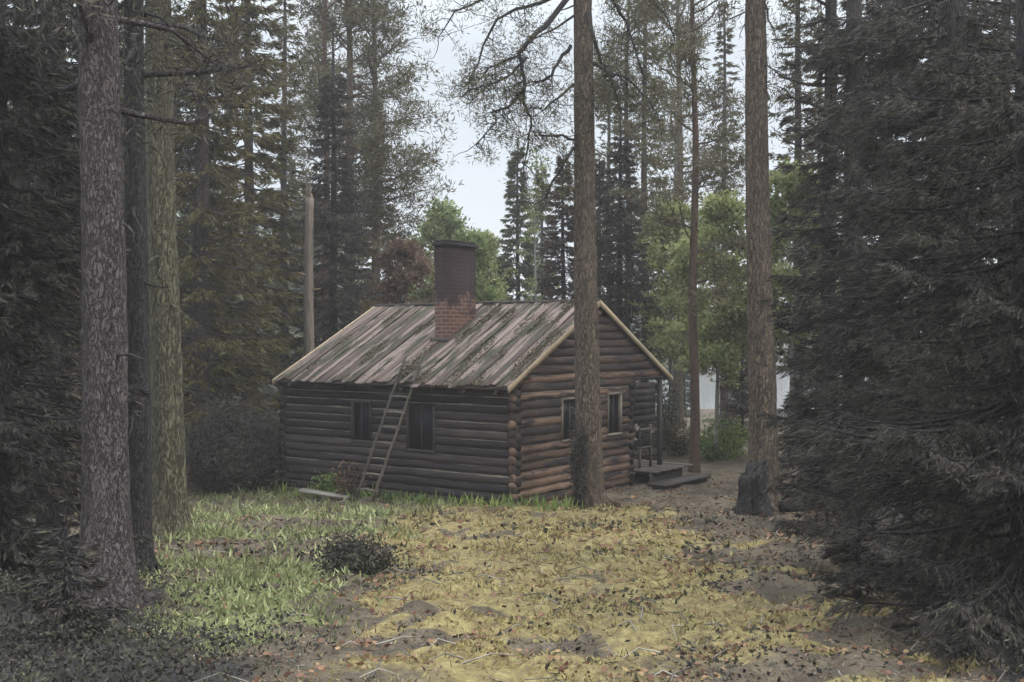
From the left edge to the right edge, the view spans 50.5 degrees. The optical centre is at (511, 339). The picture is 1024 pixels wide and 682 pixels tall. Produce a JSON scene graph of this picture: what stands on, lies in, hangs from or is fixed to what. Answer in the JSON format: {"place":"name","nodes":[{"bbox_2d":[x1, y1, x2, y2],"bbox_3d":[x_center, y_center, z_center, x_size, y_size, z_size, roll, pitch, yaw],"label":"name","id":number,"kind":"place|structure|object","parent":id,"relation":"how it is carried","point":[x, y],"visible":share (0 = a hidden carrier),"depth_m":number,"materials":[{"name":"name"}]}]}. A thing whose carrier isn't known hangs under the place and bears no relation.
{"place":"outdoors","nodes":[
{"label":"outdoors","id":0,"kind":"place"},
{"bbox_2d":[6,0,1015,332],"label":"sky","id":1,"kind":"structure","parent":0,"point":[481,194],"materials":[{"name":"white"}]},
{"bbox_2d":[0,343,1023,681],"bbox_3d":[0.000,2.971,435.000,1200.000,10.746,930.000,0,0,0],"label":"ground","id":2,"kind":"structure","parent":0,"point":[502,673],"depth_m":9.51,"materials":[{"name":"brown soil"}]},
{"bbox_2d":[5,0,81,554],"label":"spruce tree","id":3,"kind":"object","parent":2,"relation":"on","point":[51,512],"visible":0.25,"depth_m":13.88,"materials":[{"name":"green plant"}]},
{"bbox_2d":[5,3,81,473],"bbox_3d":[-12.354,-4.149,26.975,4.264,15.769,4.364,0,0,-10],"label":"spruce tree","id":4,"kind":"object","parent":2,"relation":"on","point":[28,25],"visible":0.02,"depth_m":26.88,"materials":[{"name":"green plant"}]},
{"bbox_2d":[1,482,132,653],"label":"spruce tree","id":5,"kind":"object","parent":2,"relation":"on","point":[68,601],"visible":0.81,"depth_m":7.96,"materials":[{"name":"green plant"}]},
{"bbox_2d":[5,0,146,518],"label":"spruce tree","id":6,"kind":"object","parent":2,"relation":"on","point":[18,184],"visible":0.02,"depth_m":20.82,"materials":[{"name":"green plant"}]},
{"bbox_2d":[0,0,153,599],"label":"spruce tree","id":7,"kind":"object","parent":2,"relation":"on","point":[23,538],"visible":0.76,"depth_m":10.42,"materials":[{"name":"green plant"}]},
{"bbox_2d":[31,3,189,414],"bbox_3d":[-12.107,-5.895,33.095,5.659,19.161,5.075,0,0,-29],"label":"spruce tree","id":8,"kind":"object","parent":2,"relation":"on","point":[182,304],"visible":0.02,"depth_m":33.14,"materials":[{"name":"green plant"}]},
{"bbox_2d":[0,0,296,624],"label":"spruce tree","id":9,"kind":"object","parent":2,"relation":"on","point":[106,517],"visible":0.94,"depth_m":9.46,"materials":[{"name":"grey plant"}]},
{"bbox_2d":[17,0,294,542],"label":"spruce tree","id":10,"kind":"object","parent":2,"relation":"on","point":[171,514],"visible":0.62,"depth_m":16.02,"materials":[{"name":"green plant"}]},
{"bbox_2d":[0,506,345,681],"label":"bilberry thicket","id":11,"kind":"object","parent":2,"relation":"on","point":[162,648],"visible":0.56,"depth_m":7.18,"materials":[{"name":"green plant"}]},
{"bbox_2d":[5,0,347,574],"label":"spruce tree","id":12,"kind":"object","parent":2,"relation":"on","point":[137,297],"visible":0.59,"depth_m":12.09,"materials":[{"name":"brown plant"}]},
{"bbox_2d":[123,5,232,442],"bbox_3d":[-11.495,-4.661,36.026,5.011,17.031,5.126,0,0,34],"label":"spruce tree","id":13,"kind":"object","parent":2,"relation":"on","point":[184,211],"visible":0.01,"depth_m":35.90,"materials":[{"name":"green plant"}]},
{"bbox_2d":[122,0,300,487],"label":"spruce tree","id":14,"kind":"object","parent":2,"relation":"on","point":[202,297],"visible":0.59,"depth_m":26.35,"materials":[{"name":"green plant"}]},
{"bbox_2d":[185,385,294,495],"bbox_3d":[-6.291,2.214,24.663,3.550,2.646,3.522,0,0,41],"label":"juniper bush","id":15,"kind":"object","parent":2,"relation":"on","point":[228,458],"visible":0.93,"depth_m":23.98,"materials":[{"name":"green plant"}]},
{"bbox_2d":[179,0,330,454],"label":"spruce tree","id":16,"kind":"object","parent":2,"relation":"on","point":[263,160],"visible":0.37,"depth_m":29.88,"materials":[{"name":"green plant"}]},
{"bbox_2d":[75,485,459,649],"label":"green grass","id":17,"kind":"structure","parent":2,"relation":"on","point":[238,577],"depth_m":12.38,"materials":[{"name":"green plant"}]},
{"bbox_2d":[254,0,319,419],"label":"spruce tree","id":18,"kind":"object","parent":2,"relation":"on","point":[284,131],"visible":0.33,"depth_m":37.91,"materials":[{"name":"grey plant"}]},
{"bbox_2d":[298,180,320,355],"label":"dead tree","id":19,"kind":"object","parent":2,"relation":"on","point":[308,293],"visible":0.61,"depth_m":27.41,"materials":[{"name":"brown wood"}]},
{"bbox_2d":[258,0,388,351],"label":"pine tree","id":20,"kind":"object","parent":2,"relation":"on","point":[304,153],"visible":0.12,"depth_m":43.80,"materials":[{"name":"green plant"}]},
{"bbox_2d":[268,18,380,464],"bbox_3d":[-4.940,-2.646,30.474,3.608,12.932,3.691,0,0,40],"label":"spruce tree","id":21,"kind":"object","parent":2,"relation":"on","point":[333,239],"visible":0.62,"depth_m":30.37,"materials":[{"name":"green plant"}]},
{"bbox_2d":[298,488,352,498],"bbox_3d":[-3.873,3.202,22.447,1.309,0.054,0.187,3,10,29],"label":"loose board","id":22,"kind":"object","parent":2,"relation":"on","point":[318,492],"visible":1,"depth_m":22.42,"materials":[{"name":"grey wood"}]},
{"bbox_2d":[310,467,348,491],"bbox_3d":[-3.810,3.053,22.947,0.883,0.680,0.740,0,0,0],"label":"leafy plant","id":23,"kind":"object","parent":2,"relation":"on","point":[330,486],"visible":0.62,"depth_m":22.88,"materials":[{"name":"green plant"}]},
{"bbox_2d":[258,0,415,340],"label":"pine tree","id":24,"kind":"object","parent":2,"relation":"on","point":[358,16],"visible":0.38,"depth_m":32.87,"materials":[{"name":"green plant"}]},
{"bbox_2d":[255,0,449,326],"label":"pine tree","id":25,"kind":"object","parent":2,"relation":"on","point":[390,80],"visible":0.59,"depth_m":34.83,"materials":[{"name":"green plant"}]},
{"bbox_2d":[331,455,376,496],"bbox_3d":[-3.308,2.868,22.495,0.891,0.947,0.709,0,0,-25],"label":"bush","id":26,"kind":"object","parent":2,"relation":"on","point":[348,487],"visible":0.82,"depth_m":22.45,"materials":[{"name":"brown plant"}]},
{"bbox_2d":[306,524,419,578],"bbox_3d":[-1.689,2.350,12.098,1.335,0.598,1.280,0,0,0],"label":"bilberry bush","id":27,"kind":"object","parent":2,"relation":"on","point":[359,557],"visible":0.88,"depth_m":11.93,"materials":[{"name":"green plant"}]},
{"bbox_2d":[284,0,463,308],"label":"pine tree","id":28,"kind":"object","parent":2,"relation":"on","point":[367,47],"visible":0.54,"depth_m":35.91,"materials":[{"name":"green plant"}]},
{"bbox_2d":[338,104,413,327],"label":"spruce tree","id":29,"kind":"object","parent":2,"relation":"on","point":[370,263],"visible":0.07,"depth_m":39.91,"materials":[{"name":"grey plant"}]},
{"bbox_2d":[356,236,434,314],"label":"rowan tree","id":30,"kind":"object","parent":2,"relation":"on","point":[406,256],"visible":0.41,"depth_m":33.77,"materials":[{"name":"red plant"}]},
{"bbox_2d":[240,478,582,512],"bbox_3d":[-2.374,3.107,21.849,9.076,0.760,0.962,0,0,35],"label":"grass fringe","id":31,"kind":"object","parent":2,"relation":"on","point":[491,501],"depth_m":20.80,"materials":[{"name":"green plant"}]},
{"bbox_2d":[407,197,473,302],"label":"birch tree","id":32,"kind":"object","parent":2,"relation":"on","point":[445,222],"visible":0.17,"depth_m":45.35,"materials":[{"name":"green plant"}]},
{"bbox_2d":[426,226,509,302],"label":"birch tree","id":33,"kind":"object","parent":2,"relation":"on","point":[483,261],"visible":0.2,"depth_m":36.55,"materials":[{"name":"green plant"}]},
{"bbox_2d":[0,503,951,681],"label":"bilberry sprigs","id":34,"kind":"object","parent":2,"relation":"on","point":[688,662],"visible":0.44,"depth_m":10.49,"materials":[{"name":"green plant"}]},
{"bbox_2d":[272,239,710,506],"bbox_3d":[-0.444,0.946,24.606,7.665,6.168,6.842,0,0,36],"label":"log cabin","id":35,"kind":"object","parent":2,"relation":"on","point":[489,411],"visible":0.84,"depth_m":22.75,"materials":[{"name":"brown wood"}]},
{"bbox_2d":[351,400,372,443],"bbox_3d":[-3.138,1.730,22.809,0.580,0.900,0.115,0,0,36],"label":"window","id":36,"kind":"structure","parent":35,"relation":"in","point":[361,416],"depth_m":22.80,"materials":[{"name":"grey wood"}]},
{"bbox_2d":[354,350,425,502],"bbox_3d":[-2.439,1.723,21.671,1.398,3.040,0.458,0,0,-14],"label":"ladder","id":37,"kind":"object","parent":35,"relation":"attached to","point":[375,442],"visible":1,"depth_m":21.65,"materials":[{"name":"brown wood"}]},
{"bbox_2d":[406,402,435,453],"bbox_3d":[-1.810,1.780,21.854,0.750,1.000,0.115,0,0,36],"label":"window","id":38,"kind":"structure","parent":35,"relation":"in","point":[420,417],"depth_m":21.84,"materials":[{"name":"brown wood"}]},
{"bbox_2d":[560,397,575,442],"bbox_3d":[1.171,1.630,22.050,0.125,0.900,0.740,0,0,36],"label":"window","id":39,"kind":"structure","parent":35,"relation":"in","point":[567,415],"depth_m":21.97,"materials":[{"name":"glass"}]},
{"bbox_2d":[606,392,621,435],"bbox_3d":[2.180,1.615,23.455,0.125,0.930,0.600,0,0,36],"label":"window","id":40,"kind":"structure","parent":35,"relation":"in","point":[614,418],"depth_m":23.53,"materials":[{"name":"glass"}]},
{"bbox_2d":[469,229,518,300],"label":"aspen tree","id":41,"kind":"object","parent":2,"relation":"on","point":[493,279],"visible":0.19,"depth_m":43.52,"materials":[{"name":"green plant"}]},
{"bbox_2d":[26,88,996,414],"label":"forest","id":42,"kind":"object","parent":2,"relation":"on","point":[272,390],"visible":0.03,"depth_m":59.89,"materials":[{"name":"green plant"}]},
{"bbox_2d":[0,484,1023,681],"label":"fallen leaves","id":43,"kind":"object","parent":2,"relation":"on","point":[550,657],"depth_m":9.22,"materials":[{"name":"brown plant"}]},
{"bbox_2d":[1,464,1023,681],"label":"needle litter","id":44,"kind":"object","parent":2,"relation":"on","point":[588,630],"visible":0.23,"depth_m":10.92,"materials":[{"name":"brown plant"}]},
{"bbox_2d":[495,142,545,300],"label":"spruce tree","id":45,"kind":"object","parent":2,"relation":"on","point":[525,270],"visible":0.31,"depth_m":43.79,"materials":[{"name":"green plant"}]},
{"bbox_2d":[511,146,560,299],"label":"conifer tree","id":46,"kind":"object","parent":2,"relation":"on","point":[530,239],"visible":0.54,"depth_m":35.92,"materials":[{"name":"green plant"}]},
{"bbox_2d":[522,159,560,299],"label":"spruce tree","id":47,"kind":"object","parent":2,"relation":"on","point":[543,230],"visible":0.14,"depth_m":51.88,"materials":[{"name":"green plant"}]},
{"bbox_2d":[535,145,573,299],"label":"spruce tree","id":48,"kind":"object","parent":2,"relation":"on","point":[557,245],"visible":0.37,"depth_m":33.86,"materials":[{"name":"green plant"}]},
{"bbox_2d":[407,0,704,508],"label":"pine tree","id":49,"kind":"object","parent":2,"relation":"on","point":[587,370],"visible":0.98,"depth_m":20.01,"materials":[{"name":"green plant"}]},
{"bbox_2d":[562,405,592,508],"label":"slim juniper","id":50,"kind":"object","parent":2,"relation":"on","point":[578,472],"visible":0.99,"depth_m":19.73,"materials":[{"name":"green plant"}]},
{"bbox_2d":[570,150,641,450],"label":"spruce tree","id":51,"kind":"object","parent":2,"relation":"on","point":[600,205],"visible":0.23,"depth_m":32.91,"materials":[{"name":"green plant"}]},
{"bbox_2d":[595,42,625,299],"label":"spruce tree","id":52,"kind":"object","parent":2,"relation":"on","point":[604,129],"visible":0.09,"depth_m":43.93,"materials":[{"name":"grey plant"}]},
{"bbox_2d":[538,0,691,360],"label":"pine tree","id":53,"kind":"object","parent":2,"relation":"on","point":[637,137],"visible":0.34,"depth_m":33.64,"materials":[{"name":"green plant"}]},
{"bbox_2d":[596,92,670,459],"bbox_3d":[2.925,-1.656,29.999,3.007,10.556,3.076,0,0,19],"label":"spruce tree","id":54,"kind":"object","parent":2,"relation":"on","point":[618,309],"visible":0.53,"depth_m":29.90,"materials":[{"name":"green plant"}]},
{"bbox_2d":[616,0,677,438],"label":"spruce tree","id":55,"kind":"object","parent":2,"relation":"on","point":[646,73],"visible":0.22,"depth_m":35.92,"materials":[{"name":"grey plant"}]},
{"bbox_2d":[275,497,1019,681],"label":"golden grass","id":56,"kind":"structure","parent":2,"relation":"on","point":[522,528],"depth_m":10.86,"materials":[{"name":"yellow plant"}]},
{"bbox_2d":[640,190,678,430],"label":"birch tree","id":57,"kind":"object","parent":2,"relation":"on","point":[669,318],"visible":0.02,"depth_m":40.04,"materials":[{"name":"green plant"}]},
{"bbox_2d":[634,358,685,451],"bbox_3d":[4.447,1.894,32.111,1.570,2.977,1.894,0,0,14],"label":"willow bush","id":58,"kind":"object","parent":2,"relation":"on","point":[668,409],"visible":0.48,"depth_m":31.73,"materials":[{"name":"green plant"}]},
{"bbox_2d":[596,0,745,428],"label":"pine tree","id":59,"kind":"object","parent":2,"relation":"on","point":[676,136],"visible":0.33,"depth_m":41.81,"materials":[{"name":"green plant"}]},
{"bbox_2d":[656,88,690,402],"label":"spruce tree","id":60,"kind":"object","parent":2,"relation":"on","point":[674,166],"visible":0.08,"depth_m":55.93,"materials":[{"name":"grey plant"}]},
{"bbox_2d":[623,195,728,436],"bbox_3d":[5.189,-0.435,33.924,3.495,8.216,4.393,0,0,18],"label":"aspen tree","id":61,"kind":"object","parent":2,"relation":"on","point":[654,316],"visible":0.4,"depth_m":33.55,"materials":[{"name":"green plant"}]},
{"bbox_2d":[672,336,689,416],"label":"spruce tree","id":62,"kind":"object","parent":2,"relation":"on","point":[686,399],"visible":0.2,"depth_m":49.86,"materials":[{"name":"green plant"}]},
{"bbox_2d":[662,410,700,455],"bbox_3d":[4.802,2.709,30.822,1.400,1.397,1.331,0,0,0],"label":"seedling","id":63,"kind":"object","parent":2,"relation":"on","point":[677,446],"visible":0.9,"depth_m":30.80,"materials":[{"name":"green plant"}]},
{"bbox_2d":[597,0,787,472],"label":"pine tree","id":64,"kind":"object","parent":2,"relation":"on","point":[692,308],"visible":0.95,"depth_m":26.86,"materials":[{"name":"green plant"}]},
{"bbox_2d":[704,179,720,420],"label":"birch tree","id":65,"kind":"object","parent":2,"relation":"on","point":[714,286],"visible":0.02,"depth_m":42.99,"materials":[{"name":"green plant"}]},
{"bbox_2d":[644,189,786,458],"bbox_3d":[5.630,-0.264,29.805,4.134,7.851,3.289,0,0,7],"label":"aspen tree","id":66,"kind":"object","parent":2,"relation":"on","point":[719,213],"visible":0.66,"depth_m":29.60,"materials":[{"name":"green plant"}]},
{"bbox_2d":[687,0,747,428],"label":"spruce tree","id":67,"kind":"object","parent":2,"relation":"on","point":[724,50],"visible":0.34,"depth_m":41.93,"materials":[{"name":"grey plant"}]},
{"bbox_2d":[689,409,748,460],"bbox_3d":[5.767,2.671,29.871,1.889,1.532,1.715,0,0,15],"label":"bush","id":68,"kind":"object","parent":2,"relation":"on","point":[729,446],"visible":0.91,"depth_m":29.77,"materials":[{"name":"green plant"}]},
{"bbox_2d":[644,0,819,511],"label":"pine tree","id":69,"kind":"object","parent":2,"relation":"on","point":[762,385],"visible":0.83,"depth_m":19.62,"materials":[{"name":"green plant"}]},
{"bbox_2d":[719,313,748,442],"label":"spruce tree","id":70,"kind":"object","parent":2,"relation":"on","point":[737,394],"visible":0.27,"depth_m":35.93,"materials":[{"name":"green plant"}]},
{"bbox_2d":[719,324,748,415],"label":"spruce tree","id":71,"kind":"object","parent":2,"relation":"on","point":[734,399],"visible":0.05,"depth_m":51.91,"materials":[{"name":"green plant"}]},
{"bbox_2d":[733,458,773,516],"bbox_3d":[4.110,2.637,18.628,0.804,1.189,0.826,0,0,0],"label":"tree stump","id":72,"kind":"object","parent":2,"relation":"on","point":[753,499],"visible":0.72,"depth_m":18.41,"materials":[{"name":"grey wood"}]},
{"bbox_2d":[720,156,841,456],"bbox_3d":[7.272,-0.677,29.107,3.495,8.316,4.393,0,0,28],"label":"aspen tree","id":73,"kind":"object","parent":2,"relation":"on","point":[789,183],"visible":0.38,"depth_m":28.70,"materials":[{"name":"green plant"}]},
{"bbox_2d":[775,233,807,404],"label":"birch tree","id":74,"kind":"object","parent":2,"relation":"on","point":[785,344],"visible":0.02,"depth_m":38.05,"materials":[{"name":"green plant"}]},
{"bbox_2d":[768,0,823,452],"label":"spruce tree","id":75,"kind":"object","parent":2,"relation":"on","point":[799,157],"visible":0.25,"depth_m":29.93,"materials":[{"name":"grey plant"}]},
{"bbox_2d":[777,372,815,498],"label":"spruce tree","id":76,"kind":"object","parent":2,"relation":"on","point":[787,466],"visible":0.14,"depth_m":21.48,"materials":[{"name":"green plant"}]},
{"bbox_2d":[789,3,841,387],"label":"spruce tree","id":77,"kind":"object","parent":2,"relation":"on","point":[817,88],"visible":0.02,"depth_m":43.95,"materials":[{"name":"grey plant"}]},
{"bbox_2d":[780,422,866,539],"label":"spruce tree","id":78,"kind":"object","parent":2,"relation":"on","point":[810,471],"visible":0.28,"depth_m":15.19,"materials":[{"name":"green plant"}]},
{"bbox_2d":[778,501,874,511],"bbox_3d":[5.547,2.906,19.113,1.805,0.230,0.227,0,0,-14],"label":"fallen log","id":79,"kind":"object","parent":2,"relation":"on","point":[784,507],"visible":0.24,"depth_m":18.85,"materials":[{"name":"brown wood"}]},
{"bbox_2d":[722,0,933,492],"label":"spruce tree","id":80,"kind":"object","parent":2,"relation":"on","point":[830,7],"visible":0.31,"depth_m":19.42,"materials":[{"name":"green plant"}]},
{"bbox_2d":[752,0,935,527],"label":"spruce tree","id":81,"kind":"object","parent":2,"relation":"on","point":[849,242],"visible":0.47,"depth_m":16.41,"materials":[{"name":"green plant"}]},
{"bbox_2d":[777,0,927,466],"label":"spruce tree","id":82,"kind":"object","parent":2,"relation":"on","point":[839,220],"visible":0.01,"depth_m":27.01,"materials":[{"name":"green plant"}]},
{"bbox_2d":[815,481,900,600],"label":"spruce tree","id":83,"kind":"object","parent":2,"relation":"on","point":[830,552],"visible":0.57,"depth_m":9.79,"materials":[{"name":"green plant"}]},
{"bbox_2d":[763,0,1015,593],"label":"spruce tree","id":84,"kind":"object","parent":2,"relation":"on","point":[950,22],"visible":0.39,"depth_m":11.41,"materials":[{"name":"green plant"}]},
{"bbox_2d":[779,461,1023,681],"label":"heather thicket","id":85,"kind":"object","parent":2,"relation":"on","point":[1003,658],"visible":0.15,"depth_m":7.77,"materials":[{"name":"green plant"}]},
{"bbox_2d":[792,0,1023,678],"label":"spruce tree","id":86,"kind":"object","parent":2,"relation":"on","point":[917,438],"visible":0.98,"depth_m":8.34,"materials":[{"name":"green plant"}]},
{"bbox_2d":[835,0,1013,489],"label":"spruce tree","id":87,"kind":"object","parent":2,"relation":"on","point":[903,4],"visible":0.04,"depth_m":21.73,"materials":[{"name":"green plant"}]},
{"bbox_2d":[969,0,1015,437],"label":"spruce tree","id":88,"kind":"object","parent":2,"relation":"on","point":[977,223],"visible":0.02,"depth_m":29.91,"materials":[{"name":"green plant"}]},
{"bbox_2d":[636,363,986,409],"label":"lake","id":89,"kind":"structure","parent":0,"point":[707,387],"depth_m":116.38,"materials":[{"name":"grey liquid"}]}
]}

